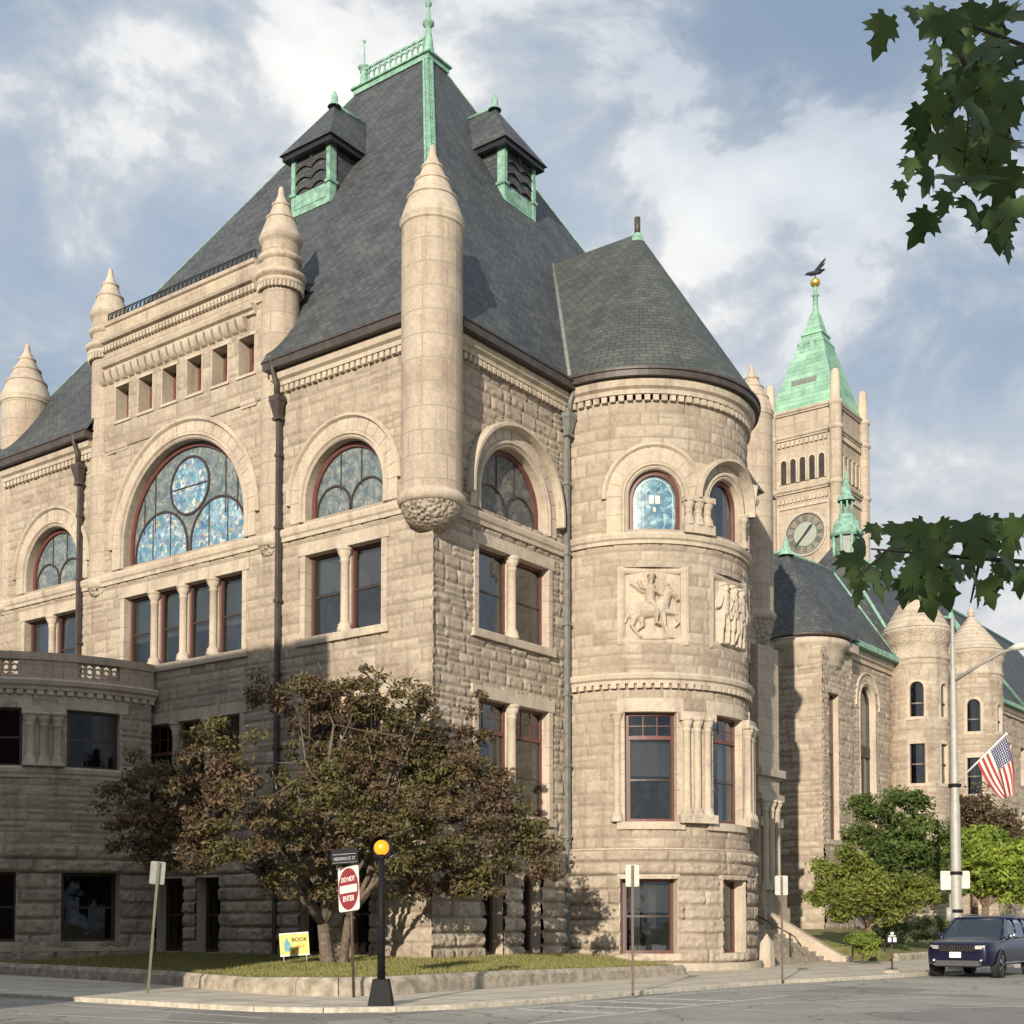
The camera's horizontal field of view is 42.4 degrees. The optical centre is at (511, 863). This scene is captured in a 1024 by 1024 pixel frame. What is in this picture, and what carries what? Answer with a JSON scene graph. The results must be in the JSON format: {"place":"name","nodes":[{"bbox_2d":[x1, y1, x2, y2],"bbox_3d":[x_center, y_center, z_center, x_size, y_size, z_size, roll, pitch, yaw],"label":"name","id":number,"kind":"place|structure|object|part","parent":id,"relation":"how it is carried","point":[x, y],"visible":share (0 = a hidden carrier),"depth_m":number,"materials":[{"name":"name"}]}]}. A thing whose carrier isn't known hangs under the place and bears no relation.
{"place":"outdoors","nodes":[
{"label":"outdoors","id":0,"kind":"place"},
{"bbox_2d":[0,950,676,977],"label":"lawn","id":1,"kind":"structure","parent":0,"point":[31,960],"depth_m":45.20,"materials":[{"name":"green plant"}]},
{"bbox_2d":[279,932,309,958],"bbox_3d":[-6.583,2.552,39.928,0.967,0.976,0.034,0,-3,9],"label":"yard sign","id":2,"kind":"object","parent":1,"relation":"on","point":[295,944],"visible":1,"depth_m":39.92,"materials":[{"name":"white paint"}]},
{"bbox_2d":[86,662,572,964],"bbox_3d":[-5.431,-1.433,40.072,13.913,9.398,10.020,1,-3,-21],"label":"crabapple tree","id":3,"kind":"object","parent":1,"relation":"on","point":[355,795],"visible":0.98,"depth_m":38.91,"materials":[{"name":"brown plant"}]},
{"bbox_2d":[0,959,1016,1006],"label":"pavement","id":4,"kind":"structure","parent":0,"point":[70,987],"depth_m":34.55,"materials":[{"name":"concrete"}]},
{"bbox_2d":[146,861,165,992],"bbox_3d":[-8.724,1.586,32.365,0.437,3.289,0.094,1,-3,-23],"label":"parking sign","id":5,"kind":"object","parent":4,"relation":"on","point":[157,873],"visible":0.95,"depth_m":32.39,"materials":[{"name":"metal"}]},
{"bbox_2d":[0,962,685,995],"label":"retaining wall","id":6,"kind":"structure","parent":4,"relation":"on","point":[342,986],"depth_m":35.04,"materials":[{"name":"stone"}]},
{"bbox_2d":[331,848,359,996],"bbox_3d":[-3.855,1.371,30.715,1.010,3.474,0.481,-2,-3,37],"label":"traffic sign","id":7,"kind":"object","parent":4,"relation":"on","point":[348,887],"visible":1,"depth_m":30.71,"materials":[{"name":"red metal"}]},
{"bbox_2d":[368,836,393,1005],"bbox_3d":[-2.742,1.206,27.727,0.515,3.540,0.515,0,-3,0],"label":"pedestrian beacon","id":8,"kind":"object","parent":4,"relation":"on","point":[381,850],"visible":1,"depth_m":27.66,"materials":[{"name":"black paint"}]},
{"bbox_2d":[626,865,638,995],"bbox_3d":[2.949,1.627,32.282,0.330,3.195,0.096,0,-3,5],"label":"parking sign","id":9,"kind":"object","parent":4,"relation":"on","point":[632,876],"visible":1,"depth_m":32.30,"materials":[{"name":"metal"}]},
{"bbox_2d":[759,934,774,966],"bbox_3d":[9.805,3.357,50.770,0.500,1.322,0.450,-2,-3,37],"label":"stone post","id":10,"kind":"object","parent":4,"relation":"on","point":[766,955],"visible":0.8,"depth_m":50.61,"materials":[{"name":"stone"}]},
{"bbox_2d":[775,876,787,981],"bbox_3d":[8.021,1.945,39.221,0.380,3.165,0.096,0,-3,5],"label":"parking sign","id":11,"kind":"object","parent":4,"relation":"on","point":[781,885],"visible":1,"depth_m":39.26,"materials":[{"name":"metal"}]},
{"bbox_2d":[881,929,901,972],"bbox_3d":[12.957,3.002,45.144,0.700,1.570,0.682,-2,-3,37],"label":"marker sign","id":12,"kind":"object","parent":4,"relation":"on","point":[891,936],"visible":0.89,"depth_m":45.18,"materials":[{"name":"black metal"}]},
{"bbox_2d":[893,952,927,960],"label":"retaining wall","id":13,"kind":"structure","parent":4,"relation":"on","point":[909,956],"depth_m":59.77,"materials":[{"name":"stone"}]},
{"bbox_2d":[940,616,1023,968],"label":"street lamp","id":14,"kind":"object","parent":4,"relation":"on","point":[955,879],"visible":0.87,"depth_m":48.76,"materials":[{"name":"metal"}]},
{"bbox_2d":[957,732,1014,798],"bbox_3d":[17.275,-3.509,48.123,0.348,2.410,2.118,2,-3,-42],"label":"flag","id":15,"kind":"object","parent":14,"relation":"attached to","point":[994,762],"visible":1,"depth_m":47.77,"materials":[{"name":"fabric"}]},
{"bbox_2d":[992,910,1011,915],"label":"shrub","id":16,"kind":"object","parent":4,"relation":"on","point":[1003,913],"visible":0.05,"depth_m":65.35,"materials":[{"name":"green plant"}]},
{"bbox_2d":[0,967,1023,1023],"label":"road","id":17,"kind":"structure","parent":0,"point":[982,995],"depth_m":27.61,"materials":[{"name":"grey asphalt"}]},
{"bbox_2d":[18,982,1016,1023],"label":"road marking","id":18,"kind":"object","parent":17,"relation":"on","point":[608,1013],"visible":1,"depth_m":28.50,"materials":[{"name":"paint"}]},
{"bbox_2d":[928,914,1023,977],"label":"parked car","id":19,"kind":"object","parent":17,"relation":"on","point":[971,943],"visible":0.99,"depth_m":43.95,"materials":[{"name":"blue paint"}]},
{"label":"windows","id":20,"kind":"part","parent":19,"relation":"part of","materials":[{"name":"grey glass"}]},
{"bbox_2d":[0,0,1023,656],"label":"sky","id":21,"kind":"structure","parent":0,"point":[753,144],"materials":[{"name":"blue"}]},
{"bbox_2d":[802,928,936,960],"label":"city hall lawn","id":22,"kind":"structure","parent":0,"point":[833,938],"depth_m":63.78,"materials":[{"name":"green plant"}]},
{"bbox_2d":[843,931,884,958],"bbox_3d":[14.353,3.317,53.863,1.697,1.189,1.593,-2,-3,37],"label":"shrub","id":23,"kind":"object","parent":22,"relation":"on","point":[865,943],"visible":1,"depth_m":53.69,"materials":[{"name":"green plant"}]},
{"bbox_2d":[799,840,949,957],"bbox_3d":[15.973,1.534,58.011,5.879,5.195,4.321,1,-3,-28],"label":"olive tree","id":24,"kind":"object","parent":22,"relation":"on","point":[844,891],"visible":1,"depth_m":57.53,"materials":[{"name":"green plant"}]},
{"bbox_2d":[864,916,914,950],"bbox_3d":[17.698,3.333,61.902,2.178,1.852,2.275,0,-3,8],"label":"shrub","id":25,"kind":"object","parent":22,"relation":"on","point":[905,928],"visible":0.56,"depth_m":61.52,"materials":[{"name":"green plant"}]},
{"bbox_2d":[838,784,961,943],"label":"green tree","id":26,"kind":"object","parent":22,"relation":"on","point":[908,837],"visible":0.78,"depth_m":65.69,"materials":[{"name":"green plant"}]},
{"bbox_2d":[910,915,949,941],"bbox_3d":[20.677,3.404,63.921,2.757,1.886,2.360,-2,-3,37],"label":"shrub","id":27,"kind":"object","parent":22,"relation":"on","point":[944,925],"visible":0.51,"depth_m":63.91,"materials":[{"name":"green plant"}]},
{"bbox_2d":[937,823,1023,915],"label":"lime tree","id":28,"kind":"object","parent":22,"relation":"on","point":[995,854],"visible":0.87,"depth_m":71.10,"materials":[{"name":"green plant"}]},
{"bbox_2d":[959,781,1023,914],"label":"rusty tree","id":29,"kind":"object","parent":22,"relation":"on","point":[970,809],"visible":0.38,"depth_m":87.41,"materials":[{"name":"brown plant"}]},
{"bbox_3d":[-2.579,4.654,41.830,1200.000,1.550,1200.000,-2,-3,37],"label":"ground","id":30,"kind":"structure","parent":0,"visible":0},
{"bbox_2d":[0,0,852,970],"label":"library building","id":31,"kind":"structure","parent":30,"relation":"on","point":[396,370],"depth_m":47.92,"materials":[{"name":"stone"}]},
{"bbox_2d":[0,873,15,941],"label":"window","id":32,"kind":"structure","parent":31,"relation":"in","point":[7,880],"depth_m":47.72,"materials":[{"name":"black glass"}]},
{"bbox_2d":[0,708,22,765],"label":"window","id":33,"kind":"structure","parent":31,"relation":"in","point":[11,719],"depth_m":47.97,"materials":[{"name":"black glass"}]},
{"bbox_2d":[31,619,48,651],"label":"window","id":34,"kind":"structure","parent":31,"relation":"in","point":[39,629],"depth_m":55.95,"materials":[{"name":"blue glass"}]},
{"bbox_2d":[33,528,75,590],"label":"window","id":35,"kind":"structure","parent":31,"relation":"in","point":[55,563],"depth_m":55.55,"materials":[{"name":"blue glass"}]},
{"bbox_2d":[58,613,74,653],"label":"window","id":36,"kind":"structure","parent":31,"relation":"in","point":[66,638],"depth_m":54.80,"materials":[{"name":"glass"}]},
{"bbox_2d":[60,873,115,941],"bbox_3d":[-15.671,1.628,48.748,2.018,2.500,0.207,2,-3,-33],"label":"window","id":37,"kind":"structure","parent":31,"relation":"in","point":[87,900],"depth_m":48.72,"materials":[{"name":"black glass"}]},
{"bbox_2d":[66,711,117,769],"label":"window","id":38,"kind":"structure","parent":31,"relation":"in","point":[92,738],"depth_m":49.00,"materials":[{"name":"black glass"}]},
{"bbox_2d":[127,391,128,416],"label":"attic window","id":39,"kind":"structure","parent":31,"relation":"in","point":[127,391],"depth_m":53.10,"materials":[{"name":"red paint"}]},
{"bbox_2d":[130,596,150,663],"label":"window","id":40,"kind":"structure","parent":31,"relation":"in","point":[140,607],"depth_m":51.87,"materials":[{"name":"grey glass"}]},
{"bbox_2d":[150,382,151,408],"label":"attic window","id":41,"kind":"structure","parent":31,"relation":"in","point":[151,382],"depth_m":52.24,"materials":[{"name":"red paint"}]},
{"bbox_2d":[150,725,171,818],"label":"window","id":42,"kind":"structure","parent":31,"relation":"in","point":[161,736],"depth_m":50.89,"materials":[{"name":"black glass"}]},
{"bbox_2d":[161,589,179,663],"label":"window","id":43,"kind":"structure","parent":31,"relation":"in","point":[170,603],"depth_m":50.80,"materials":[{"name":"black glass"}]},
{"bbox_2d":[173,373,175,399],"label":"attic window","id":44,"kind":"structure","parent":31,"relation":"in","point":[174,383],"depth_m":51.36,"materials":[{"name":"red paint"}]},
{"bbox_2d":[165,879,184,950],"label":"window","id":45,"kind":"structure","parent":31,"relation":"in","point":[174,887],"depth_m":50.10,"materials":[{"name":"black glass"}]},
{"bbox_2d":[130,441,243,565],"bbox_3d":[-12.306,-13.874,50.428,7.040,4.420,0.150,-2,-3,37],"label":"window","id":46,"kind":"structure","parent":31,"relation":"in","point":[193,499],"depth_m":50.48,"materials":[{"name":"blue glass"}]},
{"bbox_2d":[182,721,204,822],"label":"window","id":47,"kind":"structure","parent":31,"relation":"in","point":[187,725],"depth_m":49.78,"materials":[{"name":"black glass"}]},
{"bbox_2d":[198,364,200,390],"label":"attic window","id":48,"kind":"structure","parent":31,"relation":"in","point":[199,365],"depth_m":50.49,"materials":[{"name":"red paint"}]},
{"bbox_2d":[190,582,209,657],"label":"window","id":49,"kind":"structure","parent":31,"relation":"in","point":[200,594],"depth_m":49.77,"materials":[{"name":"grey glass"}]},
{"bbox_2d":[205,877,220,951],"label":"window","id":50,"kind":"structure","parent":31,"relation":"in","point":[213,905],"depth_m":48.80,"materials":[{"name":"black glass"}]},
{"bbox_2d":[223,354,226,381],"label":"attic window","id":51,"kind":"structure","parent":31,"relation":"in","point":[225,355],"depth_m":49.61,"materials":[{"name":"red paint"}]},
{"bbox_2d":[215,715,239,819],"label":"window","id":52,"kind":"structure","parent":31,"relation":"in","point":[234,728],"depth_m":48.48,"materials":[{"name":"black glass"}]},
{"bbox_2d":[220,574,241,652],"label":"window","id":53,"kind":"structure","parent":31,"relation":"in","point":[231,587],"depth_m":48.71,"materials":[{"name":"grey glass"}]},
{"bbox_2d":[249,343,253,372],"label":"attic window","id":54,"kind":"structure","parent":31,"relation":"in","point":[251,369],"depth_m":48.72,"materials":[{"name":"red paint"}]},
{"bbox_2d":[309,879,319,953],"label":"window","id":55,"kind":"structure","parent":31,"relation":"in","point":[313,929],"depth_m":45.61,"materials":[{"name":"black glass"}]},
{"bbox_2d":[310,704,339,811],"bbox_3d":[-6.293,-3.594,45.492,1.580,3.850,0.285,-2,-3,37],"label":"window","id":56,"kind":"structure","parent":31,"relation":"in","point":[314,735],"depth_m":45.66,"materials":[{"name":"black glass"}]},
{"bbox_2d":[311,552,340,635],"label":"window","id":57,"kind":"structure","parent":31,"relation":"in","point":[326,569],"depth_m":45.78,"materials":[{"name":"grey glass"}]},
{"bbox_2d":[312,441,382,518],"bbox_3d":[-5.516,-13.181,45.313,3.680,2.590,0.150,-2,-3,37],"label":"window","id":58,"kind":"structure","parent":31,"relation":"in","point":[351,476],"depth_m":45.41,"materials":[{"name":"blue glass"}]},
{"bbox_2d":[354,874,370,954],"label":"window","id":59,"kind":"structure","parent":31,"relation":"in","point":[361,926],"depth_m":44.26,"materials":[{"name":"black glass"}]},
{"bbox_2d":[352,697,379,808],"bbox_3d":[-4.723,-3.645,44.319,1.580,3.850,0.285,-2,-3,37],"label":"window","id":60,"kind":"structure","parent":31,"relation":"in","point":[375,723],"depth_m":44.35,"materials":[{"name":"black glass"}]},
{"bbox_2d":[352,542,381,628],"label":"window","id":61,"kind":"structure","parent":31,"relation":"in","point":[366,579],"depth_m":44.64,"materials":[{"name":"grey glass"}]},
{"bbox_2d":[482,875,492,954],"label":"window","id":62,"kind":"structure","parent":31,"relation":"in","point":[488,932],"depth_m":44.98,"materials":[{"name":"black glass"}]},
{"bbox_2d":[478,548,504,634],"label":"window","id":63,"kind":"structure","parent":31,"relation":"in","point":[491,577],"depth_m":45.56,"materials":[{"name":"grey glass"}]},
{"bbox_2d":[479,700,504,812],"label":"window","id":64,"kind":"structure","parent":31,"relation":"in","point":[494,720],"depth_m":45.44,"materials":[{"name":"grey glass"}]},
{"bbox_2d":[482,450,537,529],"bbox_3d":[-0.238,-13.163,46.417,0.150,2.650,3.800,-2,-3,37],"label":"window","id":65,"kind":"structure","parent":31,"relation":"in","point":[508,492],"depth_m":46.60,"materials":[{"name":"glass"}]},
{"bbox_2d":[521,876,530,952],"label":"window","id":66,"kind":"structure","parent":31,"relation":"in","point":[526,901],"depth_m":46.76,"materials":[{"name":"red paint"}]},
{"bbox_2d":[516,562,541,645],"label":"window","id":67,"kind":"structure","parent":31,"relation":"in","point":[528,578],"depth_m":47.31,"materials":[{"name":"glass"}]},
{"bbox_2d":[516,708,541,817],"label":"window","id":68,"kind":"structure","parent":31,"relation":"in","point":[528,723],"depth_m":47.09,"materials":[{"name":"grey glass"}]},
{"bbox_2d":[622,879,672,952],"bbox_3d":[4.875,1.898,47.371,1.820,2.660,0.234,0,-3,2],"label":"window","id":69,"kind":"structure","parent":31,"relation":"in","point":[653,898],"depth_m":47.35,"materials":[{"name":"grey glass"}]},
{"bbox_2d":[626,713,673,821],"bbox_3d":[4.979,-3.450,47.634,1.741,3.950,0.236,0,-3,0],"label":"window","id":70,"kind":"structure","parent":31,"relation":"in","point":[649,736],"depth_m":47.62,"materials":[{"name":"grey glass"}]},
{"bbox_2d":[629,471,679,529],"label":"window","id":71,"kind":"structure","parent":31,"relation":"in","point":[654,499],"depth_m":47.99,"materials":[{"name":"blue glass"}]},
{"bbox_2d":[710,481,734,541],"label":"window","id":72,"kind":"structure","parent":31,"relation":"in","point":[722,513],"depth_m":49.29,"materials":[{"name":"glass"}]},
{"bbox_2d":[712,717,734,823],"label":"window","id":73,"kind":"structure","parent":31,"relation":"in","point":[723,745],"depth_m":48.88,"materials":[{"name":"grey glass"}]},
{"bbox_2d":[723,880,734,952],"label":"window","id":74,"kind":"structure","parent":31,"relation":"in","point":[728,885],"depth_m":48.76,"materials":[{"name":"red paint"}]},
{"bbox_2d":[0,964,1020,1012],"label":"kerb","id":75,"kind":"structure","parent":30,"relation":"on","point":[386,1009],"depth_m":29.90,"materials":[{"name":"concrete"}]},
{"bbox_2d":[765,258,1023,930],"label":"city hall","id":76,"kind":"structure","parent":30,"relation":"on","point":[864,695],"depth_m":83.00,"materials":[{"name":"stone"}]},
{"bbox_2d":[828,694,833,839],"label":"window","id":77,"kind":"structure","parent":76,"relation":"in","point":[831,786],"depth_m":75.82,"materials":[{"name":"red paint"}]},
{"bbox_2d":[860,688,870,849],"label":"window","id":78,"kind":"structure","parent":76,"relation":"in","point":[864,701],"depth_m":81.26,"materials":[{"name":"grey glass"}]},
{"bbox_2d":[830,0,1023,622],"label":"maple tree","id":79,"kind":"object","parent":30,"relation":"on","point":[975,155],"visible":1,"depth_m":3.04,"materials":[{"name":"green plant"}]}
]}

